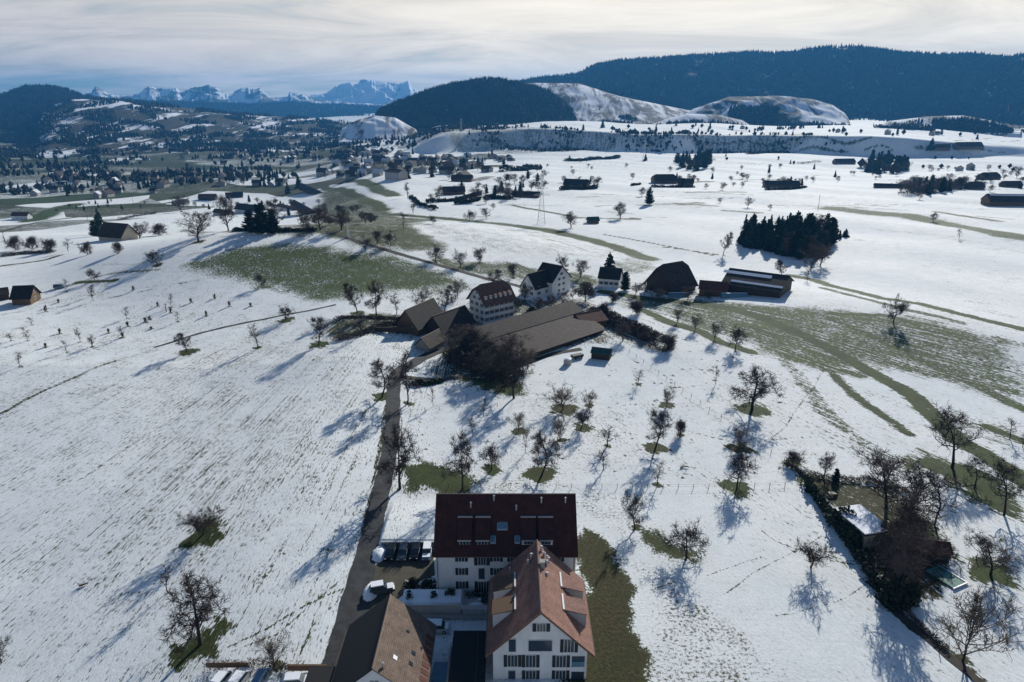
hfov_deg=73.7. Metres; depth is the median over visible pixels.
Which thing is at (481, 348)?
bare tree
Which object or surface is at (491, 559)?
window
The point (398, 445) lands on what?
bare tree
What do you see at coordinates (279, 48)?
sky
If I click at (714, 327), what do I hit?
bare tree
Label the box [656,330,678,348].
bare shrub
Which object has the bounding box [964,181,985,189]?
barn
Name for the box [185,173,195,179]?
village house
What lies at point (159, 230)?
bare shrub
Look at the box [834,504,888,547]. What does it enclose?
cottage
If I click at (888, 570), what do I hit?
bare tree
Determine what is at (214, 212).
house
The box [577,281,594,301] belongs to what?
clipped tree
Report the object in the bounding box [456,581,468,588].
window
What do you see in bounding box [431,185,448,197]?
bare tree
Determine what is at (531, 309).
hedge
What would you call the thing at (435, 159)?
village house
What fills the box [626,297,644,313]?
bare shrub
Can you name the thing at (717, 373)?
bare tree
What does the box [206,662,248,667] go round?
wooden fence
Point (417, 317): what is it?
barn
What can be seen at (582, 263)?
bare tree
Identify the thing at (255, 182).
village house
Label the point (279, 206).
shed
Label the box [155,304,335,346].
path
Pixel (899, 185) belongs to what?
village tree
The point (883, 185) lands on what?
barn
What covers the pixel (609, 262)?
conifer
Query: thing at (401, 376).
bare tree
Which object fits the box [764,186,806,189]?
hedge
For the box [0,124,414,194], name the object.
woods
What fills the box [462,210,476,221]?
bare tree
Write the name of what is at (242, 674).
car
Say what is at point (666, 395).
bare tree
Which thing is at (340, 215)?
bare tree
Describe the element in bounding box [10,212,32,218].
house
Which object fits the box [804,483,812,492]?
conifer
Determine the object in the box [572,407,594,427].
bare tree
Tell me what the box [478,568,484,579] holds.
window
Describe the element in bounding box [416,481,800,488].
wire fence
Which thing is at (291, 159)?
village house
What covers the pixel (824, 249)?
bare tree
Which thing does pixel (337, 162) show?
village house
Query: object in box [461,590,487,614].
roof garden
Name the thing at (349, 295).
bare tree
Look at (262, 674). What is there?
car
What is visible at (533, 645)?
window
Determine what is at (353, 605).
road
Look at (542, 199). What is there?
power pylon
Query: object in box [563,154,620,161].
hedge
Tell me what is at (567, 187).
hedge
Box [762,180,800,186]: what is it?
barn
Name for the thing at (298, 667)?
garden wall
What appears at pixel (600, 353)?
garden hut
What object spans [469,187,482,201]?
bare tree
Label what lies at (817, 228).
conifer
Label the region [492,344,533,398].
bare tree
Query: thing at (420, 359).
road
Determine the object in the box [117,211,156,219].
brushwood
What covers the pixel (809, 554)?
bare tree
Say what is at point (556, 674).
window
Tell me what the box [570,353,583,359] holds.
farm trailer
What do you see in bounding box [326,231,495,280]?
road
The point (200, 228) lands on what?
bare tree
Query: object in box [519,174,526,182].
village tree
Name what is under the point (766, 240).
conifer
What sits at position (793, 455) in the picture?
bare shrub
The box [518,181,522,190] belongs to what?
village conifer
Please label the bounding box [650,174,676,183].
barn
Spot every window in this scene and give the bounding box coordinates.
[455,558,467,561]
[455,568,467,574]
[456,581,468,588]
[474,558,489,565]
[474,581,488,592]
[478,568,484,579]
[490,558,502,561]
[490,568,502,574]
[504,655,520,666]
[508,639,515,651]
[508,670,515,678]
[522,655,539,667]
[522,670,539,678]
[528,640,552,651]
[533,623,549,631]
[552,655,569,667]
[552,670,569,678]
[560,639,577,652]
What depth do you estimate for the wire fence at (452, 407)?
186.28 m
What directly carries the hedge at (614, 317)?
on the ground at (118, 451)
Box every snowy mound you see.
[686,96,849,124]
[882,115,1020,137]
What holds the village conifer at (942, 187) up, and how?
on the ground at (118, 451)
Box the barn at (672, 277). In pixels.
[645,261,698,294]
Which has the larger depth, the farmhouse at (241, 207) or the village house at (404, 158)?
the village house at (404, 158)
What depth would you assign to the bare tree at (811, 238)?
366.28 m
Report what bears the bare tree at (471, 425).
on the ground at (118, 451)
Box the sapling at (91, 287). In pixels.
[86,285,94,297]
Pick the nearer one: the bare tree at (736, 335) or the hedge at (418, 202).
the bare tree at (736, 335)
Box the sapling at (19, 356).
[12,351,21,365]
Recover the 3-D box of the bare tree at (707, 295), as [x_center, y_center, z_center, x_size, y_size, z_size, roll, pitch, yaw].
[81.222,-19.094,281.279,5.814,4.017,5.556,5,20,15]
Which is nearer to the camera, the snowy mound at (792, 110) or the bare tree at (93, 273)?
the bare tree at (93, 273)
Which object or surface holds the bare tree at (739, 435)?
on the ground at (118, 451)
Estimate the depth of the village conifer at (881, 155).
1304.10 m
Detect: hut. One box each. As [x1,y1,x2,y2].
[586,216,599,223]
[590,346,612,360]
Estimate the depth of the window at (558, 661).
99.01 m
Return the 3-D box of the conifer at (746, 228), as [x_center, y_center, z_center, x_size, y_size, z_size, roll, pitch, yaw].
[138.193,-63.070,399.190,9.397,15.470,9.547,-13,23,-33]
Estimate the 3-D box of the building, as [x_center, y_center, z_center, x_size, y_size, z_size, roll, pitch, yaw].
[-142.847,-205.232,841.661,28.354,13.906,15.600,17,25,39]
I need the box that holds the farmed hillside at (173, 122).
[34,99,346,157]
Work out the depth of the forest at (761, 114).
2324.54 m
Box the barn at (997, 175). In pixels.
[976,172,1001,179]
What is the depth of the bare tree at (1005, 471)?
138.78 m
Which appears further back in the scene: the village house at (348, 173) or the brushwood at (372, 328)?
the village house at (348, 173)
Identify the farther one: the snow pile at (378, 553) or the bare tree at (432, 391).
the bare tree at (432, 391)
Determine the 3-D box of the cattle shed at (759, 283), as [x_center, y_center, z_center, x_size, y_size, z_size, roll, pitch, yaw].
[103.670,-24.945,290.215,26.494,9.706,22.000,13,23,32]
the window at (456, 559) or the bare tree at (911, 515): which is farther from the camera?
the bare tree at (911, 515)
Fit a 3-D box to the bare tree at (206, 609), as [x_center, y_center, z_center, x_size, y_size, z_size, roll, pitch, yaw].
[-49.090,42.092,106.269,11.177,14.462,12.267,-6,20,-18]
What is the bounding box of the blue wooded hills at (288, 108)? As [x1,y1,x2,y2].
[175,103,366,117]
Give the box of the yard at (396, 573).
[334,549,435,665]
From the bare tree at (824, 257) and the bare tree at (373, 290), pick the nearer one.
the bare tree at (373, 290)
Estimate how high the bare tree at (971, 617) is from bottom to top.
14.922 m
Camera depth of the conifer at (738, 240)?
403.64 m
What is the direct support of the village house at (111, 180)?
on the ground at (118, 451)
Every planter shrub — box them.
[405,590,412,599]
[430,590,437,597]
[444,587,455,595]
[465,589,487,604]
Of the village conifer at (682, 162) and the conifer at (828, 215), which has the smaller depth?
the conifer at (828, 215)
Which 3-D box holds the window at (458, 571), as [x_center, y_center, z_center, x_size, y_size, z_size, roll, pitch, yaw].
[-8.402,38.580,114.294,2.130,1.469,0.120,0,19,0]
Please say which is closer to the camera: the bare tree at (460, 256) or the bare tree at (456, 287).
the bare tree at (456, 287)
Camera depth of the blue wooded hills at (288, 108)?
6337.65 m
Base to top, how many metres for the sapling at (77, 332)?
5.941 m
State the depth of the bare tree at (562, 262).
330.81 m
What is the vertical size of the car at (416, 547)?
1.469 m
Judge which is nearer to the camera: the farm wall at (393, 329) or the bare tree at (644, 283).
the farm wall at (393, 329)
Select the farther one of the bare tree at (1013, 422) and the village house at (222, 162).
the village house at (222, 162)
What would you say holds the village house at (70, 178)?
on the ground at (118, 451)
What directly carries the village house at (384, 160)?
on the ground at (118, 451)
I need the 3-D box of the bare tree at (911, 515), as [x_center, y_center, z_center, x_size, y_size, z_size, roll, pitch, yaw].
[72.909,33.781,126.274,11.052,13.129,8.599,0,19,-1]
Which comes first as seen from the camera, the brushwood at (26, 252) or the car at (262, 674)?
the car at (262, 674)
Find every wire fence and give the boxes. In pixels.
[410,396,552,410]
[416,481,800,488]
[629,349,784,460]
[880,597,966,676]
[922,554,977,597]
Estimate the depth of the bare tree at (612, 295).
283.20 m
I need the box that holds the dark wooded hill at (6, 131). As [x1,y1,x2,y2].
[0,92,66,146]
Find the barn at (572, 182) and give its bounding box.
[563,178,590,186]
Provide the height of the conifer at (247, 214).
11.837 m
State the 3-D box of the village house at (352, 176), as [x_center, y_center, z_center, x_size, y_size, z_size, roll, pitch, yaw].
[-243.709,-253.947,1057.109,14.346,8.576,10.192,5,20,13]
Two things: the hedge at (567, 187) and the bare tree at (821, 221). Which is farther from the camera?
the hedge at (567, 187)
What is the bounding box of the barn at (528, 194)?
[511,191,539,197]
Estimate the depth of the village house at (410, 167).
957.79 m
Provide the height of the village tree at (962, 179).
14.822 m
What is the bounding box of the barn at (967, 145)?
[952,142,983,148]
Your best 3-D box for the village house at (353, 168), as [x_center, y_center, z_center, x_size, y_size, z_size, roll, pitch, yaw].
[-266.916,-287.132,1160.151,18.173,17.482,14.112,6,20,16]
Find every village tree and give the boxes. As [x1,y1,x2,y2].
[358,212,369,223]
[444,170,453,179]
[481,193,488,203]
[493,177,503,183]
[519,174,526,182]
[533,175,542,181]
[637,187,647,196]
[683,158,695,168]
[685,158,698,168]
[892,163,902,171]
[896,182,904,190]
[907,176,918,183]
[915,176,927,184]
[917,191,925,199]
[921,179,935,185]
[930,212,937,221]
[941,173,956,180]
[953,176,967,186]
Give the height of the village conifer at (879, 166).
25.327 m
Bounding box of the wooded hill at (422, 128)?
[415,81,550,131]
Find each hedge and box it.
[202,657,290,672]
[231,226,317,231]
[333,315,398,319]
[408,195,438,209]
[410,378,445,385]
[425,190,483,202]
[454,196,481,204]
[484,193,515,199]
[498,163,542,171]
[526,306,537,312]
[559,184,598,189]
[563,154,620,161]
[646,341,675,351]
[651,184,694,187]
[745,150,772,153]
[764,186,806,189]
[781,460,906,491]
[800,473,885,590]
[825,505,862,550]
[873,124,935,130]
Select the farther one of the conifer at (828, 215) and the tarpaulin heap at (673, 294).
the conifer at (828, 215)
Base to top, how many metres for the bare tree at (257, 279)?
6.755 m
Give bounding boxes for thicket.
[898,180,968,194]
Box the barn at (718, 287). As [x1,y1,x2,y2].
[698,280,728,296]
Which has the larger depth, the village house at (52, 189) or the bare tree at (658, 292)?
the village house at (52, 189)
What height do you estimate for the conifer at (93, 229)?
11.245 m
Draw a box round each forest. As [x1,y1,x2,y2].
[0,83,107,145]
[29,95,351,156]
[126,98,385,117]
[375,76,575,127]
[512,43,1023,124]
[576,107,769,125]
[657,119,745,124]
[728,104,849,125]
[886,115,1013,135]
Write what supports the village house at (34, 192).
on the ground at (118, 451)
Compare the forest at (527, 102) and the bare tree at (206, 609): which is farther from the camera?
the forest at (527, 102)
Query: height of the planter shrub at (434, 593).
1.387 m
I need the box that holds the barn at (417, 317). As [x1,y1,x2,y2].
[393,297,442,336]
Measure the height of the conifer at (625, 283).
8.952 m
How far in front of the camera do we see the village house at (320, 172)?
1255.09 m
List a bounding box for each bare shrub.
[2,235,21,249]
[21,235,39,249]
[38,238,57,249]
[77,241,93,253]
[111,241,124,254]
[147,222,168,235]
[590,301,612,316]
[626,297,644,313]
[635,332,650,340]
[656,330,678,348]
[674,416,687,436]
[785,448,807,464]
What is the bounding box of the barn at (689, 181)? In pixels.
[677,178,694,185]
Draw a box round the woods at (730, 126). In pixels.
[343,118,1023,132]
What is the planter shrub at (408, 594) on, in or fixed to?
on the retaining wall at (441, 605)
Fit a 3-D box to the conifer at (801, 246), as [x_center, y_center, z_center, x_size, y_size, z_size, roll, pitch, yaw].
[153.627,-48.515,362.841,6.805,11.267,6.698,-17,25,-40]
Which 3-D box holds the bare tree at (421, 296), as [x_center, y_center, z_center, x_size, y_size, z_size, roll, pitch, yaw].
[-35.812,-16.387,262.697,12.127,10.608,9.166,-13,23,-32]
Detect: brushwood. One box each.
[0,249,56,256]
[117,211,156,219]
[332,318,397,341]
[441,348,526,381]
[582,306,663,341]
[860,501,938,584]
[903,607,950,650]
[924,556,954,591]
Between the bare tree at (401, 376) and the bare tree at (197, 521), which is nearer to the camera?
the bare tree at (197, 521)
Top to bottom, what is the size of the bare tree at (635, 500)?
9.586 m
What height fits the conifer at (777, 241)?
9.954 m
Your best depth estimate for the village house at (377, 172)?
935.30 m
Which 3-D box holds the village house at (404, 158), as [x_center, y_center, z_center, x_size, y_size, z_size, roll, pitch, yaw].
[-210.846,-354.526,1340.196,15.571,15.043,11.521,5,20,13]
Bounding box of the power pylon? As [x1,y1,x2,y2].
[535,177,546,224]
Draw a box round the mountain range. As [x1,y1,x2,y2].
[84,85,383,106]
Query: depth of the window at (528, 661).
99.01 m
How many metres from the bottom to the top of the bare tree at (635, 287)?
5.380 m
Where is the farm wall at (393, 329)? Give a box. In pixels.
[375,327,412,331]
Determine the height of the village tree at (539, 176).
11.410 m
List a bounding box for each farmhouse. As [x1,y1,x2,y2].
[234,203,254,212]
[466,280,516,323]
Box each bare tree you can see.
[0,634,12,662]
[62,238,72,249]
[84,268,100,279]
[126,221,151,238]
[142,249,166,264]
[155,560,172,590]
[156,568,232,659]
[169,195,188,211]
[173,332,190,351]
[175,210,217,241]
[175,504,229,534]
[211,193,237,230]
[246,628,294,666]
[247,324,261,347]
[255,273,266,286]
[260,198,285,220]
[276,304,295,319]
[293,211,311,232]
[306,205,332,229]
[307,316,327,344]
[327,209,351,229]
[342,283,363,312]
[351,311,368,336]
[359,236,369,250]
[362,357,398,396]
[363,278,387,315]
[371,229,381,244]
[375,420,422,489]
[382,231,396,244]
[388,292,401,314]
[391,348,421,403]
[397,212,406,228]
[404,181,409,197]
[405,285,435,303]
[426,386,434,402]
[427,216,436,223]
[428,244,447,260]
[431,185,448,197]
[433,328,472,354]
[436,283,457,311]
[437,427,477,490]
[445,323,492,353]
[452,249,466,266]
[452,278,465,297]
[459,344,506,373]
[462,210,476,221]
[466,338,506,364]
[467,417,477,436]
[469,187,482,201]
[472,246,485,261]
[475,439,502,469]
[478,397,488,416]
[480,208,490,217]
[483,330,531,370]
[487,269,502,281]
[487,343,525,384]
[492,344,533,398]
[506,262,517,276]
[506,412,525,431]
[514,297,522,308]
[516,348,536,367]
[517,281,530,301]
[522,428,532,452]
[526,429,564,475]
[532,296,546,307]
[536,381,580,409]
[544,293,561,306]
[551,413,570,438]
[555,254,567,267]
[556,292,571,302]
[563,211,577,226]
[567,283,577,296]
[571,259,590,277]
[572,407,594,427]
[579,389,598,405]
[595,424,619,446]
[596,448,607,469]
[607,292,618,302]
[612,322,632,340]
[614,201,626,218]
[621,488,647,528]
[630,283,640,293]
[632,370,644,382]
[639,281,651,295]
[645,408,672,448]
[651,287,665,301]
[651,460,665,485]
[652,518,711,561]
[663,385,677,405]
[673,306,685,322]
[680,286,696,298]
[691,312,702,328]
[703,289,715,297]
[709,320,726,338]
[712,364,720,383]
[719,232,733,254]
[723,446,760,488]
[726,323,749,349]
[727,363,786,410]
[732,423,753,447]
[745,197,754,207]
[775,260,787,273]
[781,236,792,256]
[792,537,840,567]
[797,244,831,267]
[805,261,812,279]
[807,234,820,256]
[812,243,832,264]
[813,213,828,233]
[818,452,837,474]
[820,229,831,243]
[826,217,840,242]
[853,444,931,509]
[865,513,911,578]
[872,522,950,587]
[875,486,943,549]
[882,294,911,322]
[890,454,961,505]
[920,476,967,524]
[922,581,1023,661]
[923,400,983,467]
[961,450,996,488]
[964,526,1023,576]
[983,452,1023,515]
[999,417,1023,438]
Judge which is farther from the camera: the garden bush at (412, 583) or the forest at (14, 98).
the forest at (14, 98)
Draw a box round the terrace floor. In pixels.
[431,643,451,681]
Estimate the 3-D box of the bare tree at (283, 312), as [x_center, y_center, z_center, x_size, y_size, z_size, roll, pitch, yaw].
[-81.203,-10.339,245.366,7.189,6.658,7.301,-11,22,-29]
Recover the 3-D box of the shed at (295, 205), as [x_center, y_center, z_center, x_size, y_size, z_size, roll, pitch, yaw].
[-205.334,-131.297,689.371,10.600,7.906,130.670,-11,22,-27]
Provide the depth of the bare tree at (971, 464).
148.80 m
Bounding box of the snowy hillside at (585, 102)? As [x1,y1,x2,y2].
[528,83,690,123]
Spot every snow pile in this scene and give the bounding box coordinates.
[362,583,376,601]
[372,545,386,562]
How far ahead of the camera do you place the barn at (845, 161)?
1304.79 m
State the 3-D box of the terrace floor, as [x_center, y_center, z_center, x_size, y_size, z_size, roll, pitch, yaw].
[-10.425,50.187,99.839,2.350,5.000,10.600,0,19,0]
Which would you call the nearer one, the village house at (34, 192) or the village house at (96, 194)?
the village house at (96, 194)
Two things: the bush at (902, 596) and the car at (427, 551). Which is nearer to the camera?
the bush at (902, 596)
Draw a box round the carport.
[448,630,485,681]
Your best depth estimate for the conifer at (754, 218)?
421.34 m
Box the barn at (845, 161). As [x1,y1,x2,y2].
[832,158,855,163]
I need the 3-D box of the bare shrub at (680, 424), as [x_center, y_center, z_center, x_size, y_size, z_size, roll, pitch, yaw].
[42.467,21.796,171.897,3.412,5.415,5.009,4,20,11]
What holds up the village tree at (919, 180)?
on the ground at (118, 451)
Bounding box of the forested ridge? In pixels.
[545,48,1023,127]
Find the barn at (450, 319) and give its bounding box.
[426,305,476,337]
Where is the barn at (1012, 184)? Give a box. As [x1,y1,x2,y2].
[998,181,1023,187]
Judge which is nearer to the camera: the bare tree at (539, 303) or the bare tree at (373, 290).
the bare tree at (373, 290)
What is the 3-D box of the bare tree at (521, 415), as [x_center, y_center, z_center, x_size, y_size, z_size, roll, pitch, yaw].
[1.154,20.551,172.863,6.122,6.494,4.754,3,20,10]
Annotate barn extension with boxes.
[574,309,608,326]
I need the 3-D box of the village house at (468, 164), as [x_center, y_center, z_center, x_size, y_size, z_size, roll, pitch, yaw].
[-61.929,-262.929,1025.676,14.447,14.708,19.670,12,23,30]
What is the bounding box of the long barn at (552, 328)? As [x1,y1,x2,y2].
[456,300,605,365]
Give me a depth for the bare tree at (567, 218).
456.01 m
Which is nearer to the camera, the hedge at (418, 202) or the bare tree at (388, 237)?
the bare tree at (388, 237)
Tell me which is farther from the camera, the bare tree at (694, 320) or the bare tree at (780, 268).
the bare tree at (780, 268)
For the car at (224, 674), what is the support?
on the ground at (118, 451)
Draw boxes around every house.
[9,285,41,304]
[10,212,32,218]
[30,189,40,196]
[42,177,51,182]
[48,186,60,192]
[54,165,63,170]
[54,182,64,186]
[56,172,63,177]
[68,174,76,181]
[72,180,81,184]
[91,191,101,197]
[101,189,114,196]
[109,177,118,183]
[111,188,122,192]
[113,181,123,187]
[115,170,123,176]
[148,188,156,192]
[150,174,158,178]
[156,180,170,187]
[172,199,189,204]
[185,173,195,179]
[196,176,202,181]
[212,208,232,214]
[215,179,225,185]
[218,172,225,179]
[220,160,227,164]
[251,180,258,185]
[274,178,284,184]
[289,157,295,162]
[304,151,310,156]
[316,168,328,176]
[331,594,436,681]
[332,160,340,166]
[336,173,345,177]
[345,170,356,179]
[348,161,359,166]
[349,167,359,170]
[349,174,357,179]
[357,169,366,176]
[363,159,373,164]
[371,164,382,169]
[372,150,381,154]
[372,169,382,176]
[373,159,381,163]
[381,158,388,163]
[381,165,388,170]
[395,160,403,166]
[400,156,407,162]
[405,165,412,171]
[407,161,418,166]
[418,165,427,173]
[427,157,438,161]
[428,167,436,172]
[433,493,577,592]
[439,161,454,165]
[439,166,455,173]
[452,160,458,166]
[457,164,465,170]
[457,170,471,174]
[464,161,477,168]
[481,166,493,171]
[485,539,595,679]
[489,154,496,158]
[519,269,548,297]
[537,262,571,295]
[597,267,622,287]
[884,129,890,134]
[955,165,963,170]
[966,162,975,169]
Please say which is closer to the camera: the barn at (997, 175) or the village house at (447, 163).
the barn at (997, 175)
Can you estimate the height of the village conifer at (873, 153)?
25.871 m
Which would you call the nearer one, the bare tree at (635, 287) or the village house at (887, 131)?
the bare tree at (635, 287)
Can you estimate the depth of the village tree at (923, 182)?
711.38 m
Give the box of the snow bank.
[653,114,748,124]
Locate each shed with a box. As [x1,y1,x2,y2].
[0,287,9,300]
[276,203,295,210]
[290,200,314,214]
[722,268,794,297]
[911,537,953,562]
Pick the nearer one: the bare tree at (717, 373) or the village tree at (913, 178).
the bare tree at (717, 373)
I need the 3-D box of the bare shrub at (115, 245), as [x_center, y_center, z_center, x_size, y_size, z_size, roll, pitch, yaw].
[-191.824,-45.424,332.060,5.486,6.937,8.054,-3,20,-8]
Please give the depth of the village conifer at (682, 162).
1137.03 m
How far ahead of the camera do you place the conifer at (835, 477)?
150.87 m
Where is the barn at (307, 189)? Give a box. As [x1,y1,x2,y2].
[297,183,322,194]
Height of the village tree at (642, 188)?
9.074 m
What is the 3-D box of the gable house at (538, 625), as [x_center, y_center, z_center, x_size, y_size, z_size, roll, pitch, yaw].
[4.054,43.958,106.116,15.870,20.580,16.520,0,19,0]
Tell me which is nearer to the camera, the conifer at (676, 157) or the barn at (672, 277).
the barn at (672, 277)
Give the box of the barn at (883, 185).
[873,183,906,187]
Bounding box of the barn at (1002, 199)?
[980,194,1023,205]
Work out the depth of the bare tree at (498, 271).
290.12 m
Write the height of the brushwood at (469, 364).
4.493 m
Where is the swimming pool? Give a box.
[925,565,967,589]
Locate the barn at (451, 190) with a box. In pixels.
[443,186,465,194]
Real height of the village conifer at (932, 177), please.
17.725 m
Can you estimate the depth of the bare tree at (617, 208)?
500.98 m
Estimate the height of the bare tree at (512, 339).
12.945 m
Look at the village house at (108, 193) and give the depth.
1037.97 m
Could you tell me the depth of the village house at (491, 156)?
1504.65 m
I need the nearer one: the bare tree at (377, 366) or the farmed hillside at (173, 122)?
the bare tree at (377, 366)
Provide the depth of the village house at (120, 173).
1337.05 m
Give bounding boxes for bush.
[401,577,419,590]
[420,577,436,588]
[876,575,922,612]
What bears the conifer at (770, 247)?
on the ground at (118, 451)
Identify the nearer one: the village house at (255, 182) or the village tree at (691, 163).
the village tree at (691, 163)
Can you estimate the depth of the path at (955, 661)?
105.40 m
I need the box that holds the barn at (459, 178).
[451,174,473,181]
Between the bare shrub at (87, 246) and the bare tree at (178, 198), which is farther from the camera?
the bare tree at (178, 198)
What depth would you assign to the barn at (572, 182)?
735.39 m
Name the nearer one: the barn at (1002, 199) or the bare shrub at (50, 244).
the bare shrub at (50, 244)
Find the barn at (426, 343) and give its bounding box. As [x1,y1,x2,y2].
[413,329,445,351]
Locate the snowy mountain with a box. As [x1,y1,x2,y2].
[279,79,419,104]
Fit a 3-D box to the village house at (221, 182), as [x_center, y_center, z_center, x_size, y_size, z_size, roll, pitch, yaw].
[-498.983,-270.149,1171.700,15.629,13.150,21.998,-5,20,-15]
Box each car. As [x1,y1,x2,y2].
[53,283,64,288]
[210,668,236,681]
[228,666,253,681]
[251,667,272,681]
[283,671,306,681]
[369,580,394,594]
[384,542,397,560]
[397,543,408,560]
[409,542,421,559]
[421,541,432,560]
[428,619,449,633]
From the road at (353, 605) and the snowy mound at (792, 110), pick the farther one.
the snowy mound at (792, 110)
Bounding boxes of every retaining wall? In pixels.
[381,541,433,547]
[401,589,486,619]
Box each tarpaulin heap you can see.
[668,292,686,296]
[720,293,747,297]
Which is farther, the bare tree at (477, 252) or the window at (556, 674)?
the bare tree at (477, 252)
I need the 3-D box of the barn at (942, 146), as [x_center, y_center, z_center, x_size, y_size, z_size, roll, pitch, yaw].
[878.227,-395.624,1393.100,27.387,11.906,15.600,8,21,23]
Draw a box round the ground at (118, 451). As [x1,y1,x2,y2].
[0,113,1023,681]
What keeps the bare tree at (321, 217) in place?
on the ground at (118, 451)
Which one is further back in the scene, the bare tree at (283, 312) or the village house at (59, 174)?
the village house at (59, 174)
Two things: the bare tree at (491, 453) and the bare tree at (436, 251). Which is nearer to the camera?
the bare tree at (491, 453)
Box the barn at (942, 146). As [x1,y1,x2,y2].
[935,144,950,150]
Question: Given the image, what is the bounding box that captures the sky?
[0,0,1023,96]
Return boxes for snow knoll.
[338,115,416,146]
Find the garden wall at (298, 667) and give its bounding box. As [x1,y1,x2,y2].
[287,664,326,670]
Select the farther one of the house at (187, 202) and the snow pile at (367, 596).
the house at (187, 202)
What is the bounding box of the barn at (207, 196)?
[198,194,217,199]
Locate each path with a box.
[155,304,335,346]
[397,348,581,380]
[877,597,982,681]
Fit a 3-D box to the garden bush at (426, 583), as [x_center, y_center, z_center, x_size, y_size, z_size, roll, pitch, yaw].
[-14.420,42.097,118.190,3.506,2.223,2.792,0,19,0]
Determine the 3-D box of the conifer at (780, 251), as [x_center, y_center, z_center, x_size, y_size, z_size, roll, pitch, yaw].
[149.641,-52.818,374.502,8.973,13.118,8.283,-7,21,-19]
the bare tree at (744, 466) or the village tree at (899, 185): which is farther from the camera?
the village tree at (899, 185)
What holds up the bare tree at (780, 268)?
on the ground at (118, 451)
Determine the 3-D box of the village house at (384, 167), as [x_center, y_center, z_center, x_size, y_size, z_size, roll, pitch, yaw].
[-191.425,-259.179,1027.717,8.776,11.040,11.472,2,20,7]
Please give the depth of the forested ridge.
3292.96 m
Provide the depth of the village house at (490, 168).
959.47 m
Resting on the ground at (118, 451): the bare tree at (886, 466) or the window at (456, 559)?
the bare tree at (886, 466)
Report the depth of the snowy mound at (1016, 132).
2041.11 m
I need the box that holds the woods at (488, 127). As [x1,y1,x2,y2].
[409,123,830,153]
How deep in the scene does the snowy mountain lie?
9831.99 m
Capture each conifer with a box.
[88,220,98,236]
[93,209,104,229]
[241,210,252,231]
[249,202,269,233]
[264,209,281,232]
[284,182,290,193]
[295,174,300,187]
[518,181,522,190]
[598,251,616,280]
[619,271,631,289]
[644,187,653,203]
[673,153,680,162]
[679,152,686,167]
[693,157,699,170]
[701,153,707,167]
[736,231,743,244]
[740,220,754,243]
[742,221,754,248]
[750,234,762,249]
[752,214,757,225]
[760,219,767,229]
[761,229,771,250]
[765,231,775,251]
[772,234,781,251]
[775,233,788,255]
[783,232,798,256]
[786,215,798,231]
[794,239,806,259]
[798,236,809,257]
[801,213,815,234]
[802,221,809,235]
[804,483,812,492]
[809,230,819,257]
[813,222,819,239]
[820,232,829,252]
[822,213,830,227]
[827,221,836,245]
[831,468,840,482]
[842,229,849,237]
[865,160,870,171]
[868,149,875,159]
[872,162,877,172]
[875,159,882,173]
[878,151,883,162]
[896,157,902,170]
[924,181,931,194]
[925,138,934,150]
[930,174,935,185]
[938,177,946,191]
[945,179,951,190]
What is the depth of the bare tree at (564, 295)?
276.65 m
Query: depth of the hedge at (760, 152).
1527.86 m
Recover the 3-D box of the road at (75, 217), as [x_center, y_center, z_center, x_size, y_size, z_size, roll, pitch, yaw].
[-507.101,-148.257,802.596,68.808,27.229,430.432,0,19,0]
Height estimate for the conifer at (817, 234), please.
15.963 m
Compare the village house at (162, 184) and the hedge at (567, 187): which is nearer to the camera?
the hedge at (567, 187)
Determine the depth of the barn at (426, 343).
227.85 m
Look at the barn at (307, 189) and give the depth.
1034.78 m
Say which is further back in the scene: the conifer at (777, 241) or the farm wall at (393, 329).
the conifer at (777, 241)
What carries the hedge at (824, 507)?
on the ground at (118, 451)
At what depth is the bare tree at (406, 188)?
635.30 m
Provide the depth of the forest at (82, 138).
2566.38 m
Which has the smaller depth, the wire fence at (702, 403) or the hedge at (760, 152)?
the wire fence at (702, 403)
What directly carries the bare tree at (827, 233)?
on the ground at (118, 451)
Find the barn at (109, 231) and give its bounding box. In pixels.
[96,222,139,240]
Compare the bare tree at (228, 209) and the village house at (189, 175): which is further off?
the village house at (189, 175)
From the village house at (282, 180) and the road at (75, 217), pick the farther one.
the village house at (282, 180)
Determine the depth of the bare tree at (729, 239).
373.30 m
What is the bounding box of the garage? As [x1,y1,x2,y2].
[305,666,335,681]
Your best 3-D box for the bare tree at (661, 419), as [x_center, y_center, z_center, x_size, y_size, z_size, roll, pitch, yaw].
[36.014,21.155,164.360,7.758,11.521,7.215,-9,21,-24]
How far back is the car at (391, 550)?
126.48 m
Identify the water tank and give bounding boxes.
[563,357,571,365]
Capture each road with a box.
[0,202,169,231]
[321,384,400,665]
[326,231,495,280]
[388,345,456,384]
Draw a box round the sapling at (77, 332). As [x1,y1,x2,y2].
[71,327,80,338]
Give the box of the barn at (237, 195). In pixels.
[225,192,242,197]
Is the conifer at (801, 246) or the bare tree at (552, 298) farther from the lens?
the conifer at (801, 246)
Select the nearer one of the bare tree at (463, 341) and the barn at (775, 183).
the bare tree at (463, 341)
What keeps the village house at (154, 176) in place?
on the ground at (118, 451)
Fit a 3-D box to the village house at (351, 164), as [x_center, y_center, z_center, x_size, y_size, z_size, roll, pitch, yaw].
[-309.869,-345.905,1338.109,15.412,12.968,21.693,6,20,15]
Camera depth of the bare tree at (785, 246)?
368.60 m
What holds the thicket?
on the ground at (118, 451)

